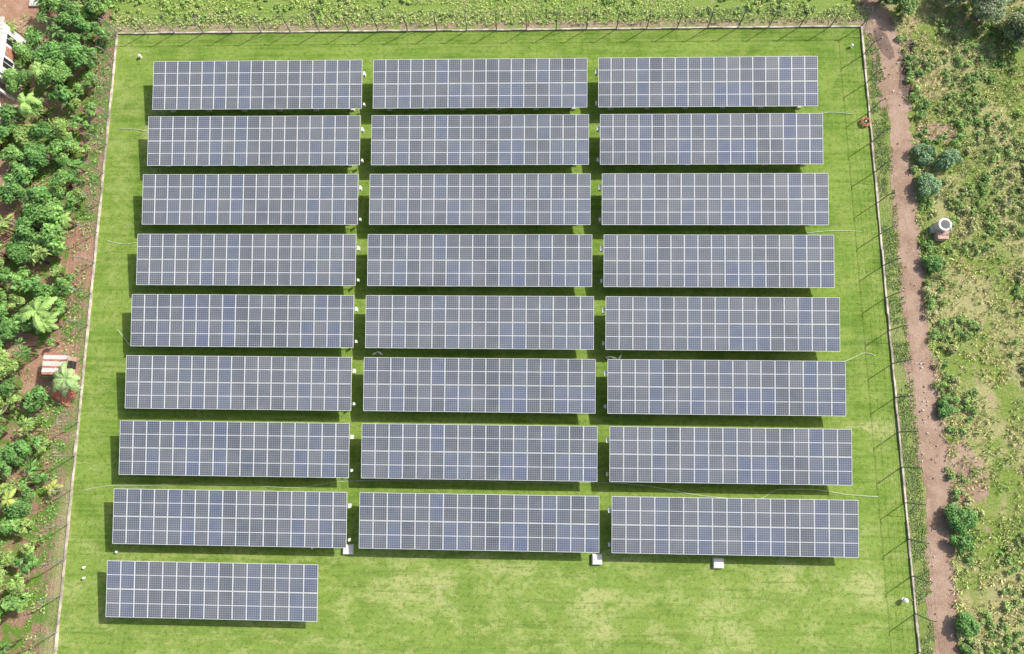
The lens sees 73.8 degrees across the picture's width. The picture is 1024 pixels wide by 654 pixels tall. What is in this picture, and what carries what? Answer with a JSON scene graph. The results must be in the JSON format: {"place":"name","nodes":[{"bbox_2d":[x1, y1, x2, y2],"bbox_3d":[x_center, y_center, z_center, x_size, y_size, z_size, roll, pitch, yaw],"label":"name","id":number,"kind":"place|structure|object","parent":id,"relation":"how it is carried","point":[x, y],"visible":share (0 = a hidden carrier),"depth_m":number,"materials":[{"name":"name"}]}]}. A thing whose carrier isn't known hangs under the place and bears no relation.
{"place":"outdoors","nodes":[
{"label":"outdoors","id":0,"kind":"place"},
{"bbox_2d":[29,0,38,6],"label":"concrete slab","id":1,"kind":"structure","parent":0,"point":[31,3],"depth_m":59.27,"materials":[{"name":"white paint"}]},
{"bbox_2d":[57,27,917,653],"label":"lawn","id":2,"kind":"structure","parent":0,"point":[401,601],"depth_m":51.61,"materials":[{"name":"green plant"}]},
{"bbox_2d":[106,560,317,621],"bbox_3d":[-21.550,19.038,49.562,15.416,1.760,3.980,0,80,2],"label":"solar panel array","id":3,"kind":"object","parent":2,"relation":"on","point":[266,596],"visible":1,"depth_m":48.97,"materials":[{"name":"photovoltaic glass"},{"name":"aluminium"},{"name":"galvanised steel"}]},
{"bbox_2d":[112,488,351,547],"bbox_3d":[-20.533,14.049,50.404,17.511,1.760,3.980,0,80,2],"label":"solar panel array","id":4,"kind":"object","parent":2,"relation":"on","point":[171,514],"visible":1,"depth_m":49.82,"materials":[{"name":"photovoltaic glass"},{"name":"aluminium"},{"name":"galvanised steel"}]},
{"bbox_2d":[119,421,353,477],"bbox_3d":[-20.562,9.164,51.266,17.511,1.760,3.980,0,80,2],"label":"solar panel array","id":5,"kind":"object","parent":2,"relation":"on","point":[161,447],"visible":1,"depth_m":50.68,"materials":[{"name":"photovoltaic glass"},{"name":"aluminium"},{"name":"galvanised steel"}]},
{"bbox_2d":[125,355,355,410],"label":"solar panel array","id":6,"kind":"object","parent":2,"relation":"on","point":[159,382],"visible":1,"depth_m":51.53,"materials":[{"name":"photovoltaic glass"},{"name":"aluminium"},{"name":"galvanised steel"}]},
{"bbox_2d":[131,294,357,347],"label":"solar panel array","id":7,"kind":"object","parent":2,"relation":"on","point":[298,320],"visible":1,"depth_m":52.36,"materials":[{"name":"glass"}]},
{"bbox_2d":[136,234,359,285],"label":"solar panel array","id":8,"kind":"object","parent":2,"relation":"on","point":[293,259],"visible":1,"depth_m":53.20,"materials":[{"name":"photovoltaic glass"},{"name":"aluminium"},{"name":"galvanised steel"}]},
{"bbox_2d":[142,174,361,224],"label":"solar panel array","id":9,"kind":"object","parent":2,"relation":"on","point":[259,199],"visible":1,"depth_m":54.06,"materials":[{"name":"photovoltaic glass"},{"name":"aluminium"},{"name":"galvanised steel"}]},
{"bbox_2d":[147,115,363,166],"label":"solar panel array","id":10,"kind":"object","parent":2,"relation":"on","point":[204,141],"visible":1,"depth_m":54.93,"materials":[{"name":"photovoltaic glass"},{"name":"aluminium"},{"name":"galvanised steel"}]},
{"bbox_2d":[152,60,365,111],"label":"solar panel array","id":11,"kind":"object","parent":2,"relation":"on","point":[272,84],"visible":1,"depth_m":55.77,"materials":[{"name":"photovoltaic glass"},{"name":"aluminium"},{"name":"galvanised steel"}]},
{"bbox_2d":[343,544,353,553],"bbox_3d":[-12.105,16.424,50.420,0.750,0.309,0.700,0,80,2],"label":"cable pit","id":12,"kind":"object","parent":2,"relation":"on","point":[349,549],"visible":0.96,"depth_m":50.32,"materials":[{"name":"white concrete"}]},
{"bbox_2d":[84,480,613,489],"bbox_3d":[-12.519,11.806,51.375,40.149,0.031,0.458,-1,80,2],"label":"garden hose","id":13,"kind":"object","parent":2,"relation":"on","point":[314,485],"visible":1,"depth_m":51.46,"materials":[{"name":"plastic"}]},
{"bbox_2d":[359,492,598,552],"bbox_3d":[-2.392,14.166,49.731,17.324,1.760,3.980,0,80,2],"label":"solar panel array","id":14,"kind":"object","parent":2,"relation":"on","point":[519,526],"visible":1,"depth_m":49.15,"materials":[{"name":"glass"}]},
{"bbox_2d":[361,423,596,481],"bbox_3d":[-2.421,9.281,50.593,17.324,1.760,3.980,0,80,2],"label":"solar panel array","id":15,"kind":"object","parent":2,"relation":"on","point":[459,452],"visible":1,"depth_m":50.01,"materials":[{"name":"glass"}]},
{"bbox_2d":[363,357,595,412],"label":"solar panel array","id":16,"kind":"object","parent":2,"relation":"on","point":[568,385],"visible":1,"depth_m":50.86,"materials":[{"name":"glass"}]},
{"bbox_2d":[365,295,593,349],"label":"solar panel array","id":17,"kind":"object","parent":2,"relation":"on","point":[569,321],"visible":1,"depth_m":51.69,"materials":[{"name":"glass"}]},
{"bbox_2d":[367,234,591,286],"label":"solar panel array","id":18,"kind":"object","parent":2,"relation":"on","point":[428,259],"visible":1,"depth_m":52.53,"materials":[{"name":"glass"}]},
{"bbox_2d":[369,174,590,224],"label":"solar panel array","id":19,"kind":"object","parent":2,"relation":"on","point":[483,199],"visible":1,"depth_m":53.39,"materials":[{"name":"glass"}]},
{"bbox_2d":[371,114,588,166],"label":"solar panel array","id":20,"kind":"object","parent":2,"relation":"on","point":[479,139],"visible":1,"depth_m":54.25,"materials":[{"name":"glass"}]},
{"bbox_2d":[373,58,586,110],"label":"solar panel array","id":21,"kind":"object","parent":2,"relation":"on","point":[499,84],"visible":1,"depth_m":55.10,"materials":[{"name":"glass"}]},
{"bbox_2d":[102,7,873,34],"bbox_3d":[-2.151,-25.325,56.444,63.741,2.226,0.430,0,80,2],"label":"perimeter fence","id":22,"kind":"object","parent":2,"relation":"on","point":[647,27],"visible":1,"depth_m":56.87,"materials":[{"name":"metal"}]},
{"bbox_2d":[592,553,601,564],"bbox_3d":[6.193,16.899,49.678,0.720,0.309,0.750,0,80,2],"label":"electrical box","id":23,"kind":"object","parent":2,"relation":"on","point":[596,558],"visible":1,"depth_m":49.59,"materials":[{"name":"white metal"}]},
{"bbox_2d":[595,56,817,109],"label":"solar panel array","id":24,"kind":"object","parent":2,"relation":"on","point":[684,83],"visible":1,"depth_m":54.42,"materials":[{"name":"glass"}]},
{"bbox_2d":[597,113,822,165],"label":"solar panel array","id":25,"kind":"object","parent":2,"relation":"on","point":[764,139],"visible":1,"depth_m":53.58,"materials":[{"name":"glass"}]},
{"bbox_2d":[598,173,828,224],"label":"solar panel array","id":26,"kind":"object","parent":2,"relation":"on","point":[699,199],"visible":1,"depth_m":52.71,"materials":[{"name":"glass"}]},
{"bbox_2d":[600,235,833,287],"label":"solar panel array","id":27,"kind":"object","parent":2,"relation":"on","point":[756,261],"visible":1,"depth_m":51.85,"materials":[{"name":"glass"}]},
{"bbox_2d":[712,558,723,567],"bbox_3d":[14.915,17.064,49.335,0.750,0.309,0.700,0,80,2],"label":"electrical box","id":28,"kind":"object","parent":2,"relation":"on","point":[718,562],"visible":1,"depth_m":49.24,"materials":[{"name":"white metal"}]},
{"bbox_2d":[602,296,839,350],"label":"solar panel array","id":29,"kind":"object","parent":2,"relation":"on","point":[788,323],"visible":1,"depth_m":51.01,"materials":[{"name":"glass"}]},
{"bbox_2d":[604,359,845,415],"bbox_3d":[15.632,4.550,50.777,17.562,1.759,3.980,0,80,2],"label":"solar panel array","id":30,"kind":"object","parent":2,"relation":"on","point":[784,388],"visible":1,"depth_m":50.18,"materials":[{"name":"glass"}]},
{"bbox_2d":[606,426,851,484],"bbox_3d":[15.661,9.398,49.922,17.562,1.759,3.980,0,80,2],"label":"solar panel array","id":31,"kind":"object","parent":2,"relation":"on","point":[686,454],"visible":1,"depth_m":49.33,"materials":[{"name":"glass"}]},
{"bbox_2d":[608,496,858,557],"bbox_3d":[15.690,14.283,49.060,17.562,1.759,3.980,0,80,2],"label":"solar panel array","id":32,"kind":"object","parent":2,"relation":"on","point":[638,527],"visible":1,"depth_m":48.47,"materials":[{"name":"glass"}]},
{"bbox_2d":[614,482,878,498],"bbox_3d":[17.153,12.249,50.229,19.274,0.043,0.949,1,80,2],"label":"garden hose","id":33,"kind":"object","parent":2,"relation":"on","point":[760,498],"visible":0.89,"depth_m":50.17,"materials":[{"name":"plastic"}]},
{"bbox_2d":[809,230,862,232],"bbox_3d":[25.228,-7.478,53.415,4.331,0.043,0.187,-1,80,2],"label":"garden hose","id":34,"kind":"object","parent":2,"relation":"on","point":[835,230],"visible":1,"depth_m":53.40,"materials":[{"name":"plastic"}]},
{"bbox_2d":[901,597,908,602],"bbox_3d":[27.859,19.362,48.378,0.360,0.480,0.360,0,80,2],"label":"garden lamp","id":35,"kind":"object","parent":2,"relation":"on","point":[904,600],"visible":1,"depth_m":48.21,"materials":[{"name":"white plastic"}]},
{"bbox_2d":[0,0,1023,653],"bbox_3d":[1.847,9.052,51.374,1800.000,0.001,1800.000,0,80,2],"label":"ground","id":36,"kind":"structure","parent":0,"point":[14,624],"depth_m":53.45,"materials":[{"name":"green plant"}]},
{"bbox_2d":[0,75,21,132],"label":"veranda","id":37,"kind":"object","parent":36,"relation":"on","point":[6,97],"visible":0.46,"depth_m":57.72,"materials":[{"name":"pink paint"}]},
{"bbox_2d":[0,23,26,84],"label":"walls","id":38,"kind":"structure","parent":36,"relation":"on","point":[14,35],"depth_m":56.66,"materials":[{"name":"white paint"}]},
{"bbox_2d":[0,17,4,43],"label":"roof","id":39,"kind":"structure","parent":38,"relation":"on","point":[2,19],"depth_m":55.85,"materials":[{"name":"white metal"}]},
{"bbox_2d":[2,34,17,68],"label":"windows","id":40,"kind":"structure","parent":38,"relation":"attached to","point":[7,63],"depth_m":56.85,"materials":[{"name":"glass"}]},
{"bbox_2d":[5,46,23,63],"bbox_3d":[-41.939,-22.774,57.540,0.070,2.000,0.800,0,80,2],"label":"door","id":41,"kind":"structure","parent":38,"relation":"attached to","point":[9,53],"depth_m":57.05,"materials":[{"name":"brown wood"}]},
{"bbox_2d":[0,488,28,508],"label":"banana plant","id":42,"kind":"object","parent":36,"relation":"on","point":[7,497],"visible":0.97,"depth_m":50.07,"materials":[{"name":"yellow plant"}]},
{"bbox_2d":[0,147,28,250],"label":"bare earth","id":43,"kind":"structure","parent":36,"relation":"on","point":[6,210],"depth_m":56.25,"materials":[{"name":"brown soil"}]},
{"bbox_2d":[0,331,39,357],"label":"bare earth","id":44,"kind":"structure","parent":36,"relation":"on","point":[29,339],"depth_m":54.22,"materials":[{"name":"brown soil"}]},
{"bbox_2d":[17,92,46,117],"bbox_3d":[-39.271,-17.924,56.296,2.020,2.584,2.181,0,80,2],"label":"banana plant","id":45,"kind":"object","parent":36,"relation":"on","point":[26,101],"visible":0.98,"depth_m":55.24,"materials":[{"name":"green plant"}]},
{"bbox_2d":[19,296,57,332],"bbox_3d":[-36.621,-1.117,53.272,2.545,2.520,2.962,14,81,4],"label":"banana plant","id":46,"kind":"object","parent":36,"relation":"on","point":[36,309],"visible":0.98,"depth_m":52.25,"materials":[{"name":"green plant"}]},
{"bbox_2d":[0,0,80,46],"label":"bare earth","id":47,"kind":"structure","parent":36,"relation":"on","point":[16,9],"depth_m":59.30,"materials":[{"name":"brown soil"}]},
{"bbox_2d":[37,0,60,13],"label":"tree","id":48,"kind":"object","parent":47,"relation":"on","point":[43,7],"visible":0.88,"depth_m":57.20,"materials":[{"name":"green plant"}]},
{"bbox_2d":[27,61,58,83],"bbox_3d":[-38.689,-20.966,56.863,2.349,2.481,1.709,0,80,2],"label":"banana plant","id":49,"kind":"object","parent":36,"relation":"on","point":[36,67],"visible":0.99,"depth_m":55.80,"materials":[{"name":"green plant"}]},
{"bbox_2d":[35,312,61,334],"bbox_3d":[-35.976,-0.262,53.326,2.124,2.073,1.789,-8,80,1],"label":"banana plant","id":50,"kind":"object","parent":36,"relation":"on","point":[46,322],"visible":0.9,"depth_m":52.49,"materials":[{"name":"green plant"}]},
{"bbox_2d":[19,339,81,402],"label":"bare earth","id":51,"kind":"structure","parent":36,"relation":"on","point":[35,369],"depth_m":53.76,"materials":[{"name":"brown soil"}]},
{"bbox_2d":[41,353,76,373],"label":"garden shed","id":52,"kind":"structure","parent":51,"relation":"on","point":[52,362],"depth_m":52.45,"materials":[{"name":"pink paint"}]},
{"bbox_2d":[42,479,63,498],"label":"banana plant","id":53,"kind":"object","parent":36,"relation":"on","point":[51,485],"visible":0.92,"depth_m":51.10,"materials":[{"name":"green plant"}]},
{"bbox_2d":[0,0,110,653],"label":"shrub thicket","id":54,"kind":"object","parent":36,"relation":"on","point":[50,232],"visible":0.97,"depth_m":54.31,"materials":[{"name":"green plant"}]},
{"bbox_2d":[0,0,116,653],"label":"weeds","id":55,"kind":"object","parent":36,"relation":"on","point":[51,405],"visible":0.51,"depth_m":54.56,"materials":[{"name":"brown plant"}]},
{"bbox_2d":[51,384,75,405],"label":"bare earth","id":56,"kind":"structure","parent":36,"relation":"on","point":[57,395],"depth_m":53.13,"materials":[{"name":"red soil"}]},
{"bbox_2d":[51,361,80,397],"bbox_3d":[-34.082,4.005,52.598,2.291,1.893,2.927,0,80,2],"label":"banana plant","id":57,"kind":"object","parent":36,"relation":"on","point":[71,381],"visible":0.98,"depth_m":51.90,"materials":[{"name":"green plant"}]},
{"bbox_2d":[56,0,79,27],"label":"tree","id":58,"kind":"object","parent":36,"relation":"on","point":[68,12],"visible":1,"depth_m":56.86,"materials":[{"name":"green plant"}]},
{"bbox_2d":[59,211,77,228],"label":"banana plant","id":59,"kind":"object","parent":36,"relation":"on","point":[65,220],"visible":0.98,"depth_m":54.28,"materials":[{"name":"green plant"}]},
{"bbox_2d":[32,18,117,653],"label":"perimeter fence","id":60,"kind":"object","parent":36,"relation":"on","point":[82,385],"visible":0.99,"depth_m":53.22,"materials":[{"name":"metal"}]},
{"bbox_2d":[65,224,94,298],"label":"bare earth","id":61,"kind":"structure","parent":36,"relation":"on","point":[74,263],"depth_m":55.28,"materials":[{"name":"brown soil"}]},
{"bbox_2d":[83,0,108,14],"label":"tree","id":62,"kind":"object","parent":36,"relation":"on","point":[93,6],"visible":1,"depth_m":57.56,"materials":[{"name":"green plant"}]},
{"bbox_2d":[110,0,871,29],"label":"crop rows","id":63,"kind":"object","parent":36,"relation":"on","point":[321,15],"visible":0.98,"depth_m":57.75,"materials":[{"name":"green plant"}]},
{"bbox_2d":[860,9,939,653],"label":"perimeter fence","id":64,"kind":"object","parent":36,"relation":"on","point":[912,568],"visible":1,"depth_m":51.10,"materials":[{"name":"metal"}]},
{"bbox_2d":[899,33,914,101],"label":"bare earth","id":65,"kind":"structure","parent":36,"relation":"on","point":[903,86],"depth_m":55.53,"materials":[{"name":"soil"}]},
{"bbox_2d":[894,0,919,15],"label":"tree","id":66,"kind":"object","parent":36,"relation":"on","point":[908,7],"visible":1,"depth_m":55.13,"materials":[{"name":"green plant"}]},
{"bbox_2d":[911,143,937,164],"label":"shrub","id":67,"kind":"object","parent":36,"relation":"on","point":[925,157],"visible":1,"depth_m":53.65,"materials":[{"name":"green plant"}]},
{"bbox_2d":[917,173,941,196],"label":"shrub","id":68,"kind":"object","parent":36,"relation":"on","point":[928,183],"visible":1,"depth_m":53.05,"materials":[{"name":"green plant"}]},
{"bbox_2d":[923,255,942,273],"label":"shrub","id":69,"kind":"object","parent":36,"relation":"on","point":[935,264],"visible":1,"depth_m":52.08,"materials":[{"name":"green plant"}]},
{"bbox_2d":[916,122,956,141],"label":"bare earth","id":70,"kind":"structure","parent":36,"relation":"on","point":[941,127],"depth_m":54.56,"materials":[{"name":"soil"}]},
{"bbox_2d":[929,218,951,240],"bbox_3d":[33.098,-7.519,52.623,1.190,1.075,1.570,0,80,2],"label":"water tank","id":71,"kind":"object","parent":36,"relation":"on","point":[940,228],"visible":1,"depth_m":52.46,"materials":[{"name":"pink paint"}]},
{"bbox_2d":[864,0,1023,653],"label":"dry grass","id":72,"kind":"structure","parent":36,"relation":"on","point":[929,88],"depth_m":52.20,"materials":[{"name":"green plant"}]},
{"bbox_2d":[937,399,954,416],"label":"shrub","id":73,"kind":"object","parent":36,"relation":"on","point":[946,408],"visible":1,"depth_m":50.36,"materials":[{"name":"green plant"}]},
{"bbox_2d":[934,148,962,170],"bbox_3d":[34.095,-13.141,53.452,2.206,1.322,1.620,-25,80,-2],"label":"shrub","id":74,"kind":"object","parent":36,"relation":"on","point":[949,157],"visible":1,"depth_m":53.10,"materials":[{"name":"green plant"}]},
{"bbox_2d":[939,0,965,6],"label":"tree","id":75,"kind":"object","parent":36,"relation":"on","point":[955,2],"visible":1,"depth_m":55.18,"materials":[{"name":"green plant"}]},
{"bbox_2d":[893,0,1023,653],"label":"field scrub","id":76,"kind":"object","parent":36,"relation":"on","point":[1008,638],"visible":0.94,"depth_m":53.17,"materials":[{"name":"green plant"}]},
{"bbox_2d":[944,503,977,533],"bbox_3d":[32.197,13.701,48.900,2.317,1.108,2.154,0,80,2],"label":"shrub","id":77,"kind":"object","parent":36,"relation":"on","point":[958,519],"visible":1,"depth_m":48.66,"materials":[{"name":"green plant"}]},
{"bbox_2d":[949,531,975,553],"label":"shrub","id":78,"kind":"object","parent":36,"relation":"on","point":[961,541],"visible":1,"depth_m":48.48,"materials":[{"name":"green plant"}]},
{"bbox_2d":[955,612,980,636],"bbox_3d":[31.836,20.755,47.711,1.802,1.028,1.684,0,80,2],"label":"shrub","id":79,"kind":"object","parent":36,"relation":"on","point":[966,623],"visible":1,"depth_m":47.46,"materials":[{"name":"green plant"}]},
{"bbox_2d":[948,438,989,507],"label":"bare earth","id":80,"kind":"structure","parent":36,"relation":"on","point":[978,493],"depth_m":49.92,"materials":[{"name":"soil"}]},
{"bbox_2d":[967,0,1010,22],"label":"tree","id":81,"kind":"object","parent":36,"relation":"on","point":[992,10],"visible":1,"depth_m":54.19,"materials":[{"name":"green plant"}]},
{"bbox_2d":[1002,9,1023,48],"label":"tree","id":82,"kind":"object","parent":36,"relation":"on","point":[1013,27],"visible":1,"depth_m":54.13,"materials":[{"name":"green plant"}]},
{"bbox_2d":[860,117,870,126],"bbox_3d":[28.358,-16.460,54.763,0.780,0.300,0.780,0,80,2],"label":"hose reel","id":83,"kind":"object","parent":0,"point":[862,119],"visible":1,"depth_m":54.68,"materials":[{"name":"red plastic"}]},
{"bbox_2d":[856,0,960,653],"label":"dirt path","id":84,"kind":"structure","parent":0,"point":[939,548],"depth_m":51.48,"materials":[{"name":"soil"}]},
{"bbox_2d":[873,26,894,59],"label":"bare earth","id":85,"kind":"structure","parent":84,"relation":"on","point":[885,45],"depth_m":56.02,"materials":[{"name":"soil"}]},
{"bbox_2d":[878,0,894,6],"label":"tree","id":86,"kind":"object","parent":84,"relation":"on","point":[888,2],"visible":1,"depth_m":55.56,"materials":[{"name":"green plant"}]},
{"bbox_2d":[875,17,958,642],"bbox_3d":[31.211,-0.445,51.938,2.715,0.104,51.298,0,80,2],"label":"rubble","id":87,"kind":"object","parent":84,"relation":"on","point":[902,289],"visible":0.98,"depth_m":51.07,"materials":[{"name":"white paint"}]}
]}

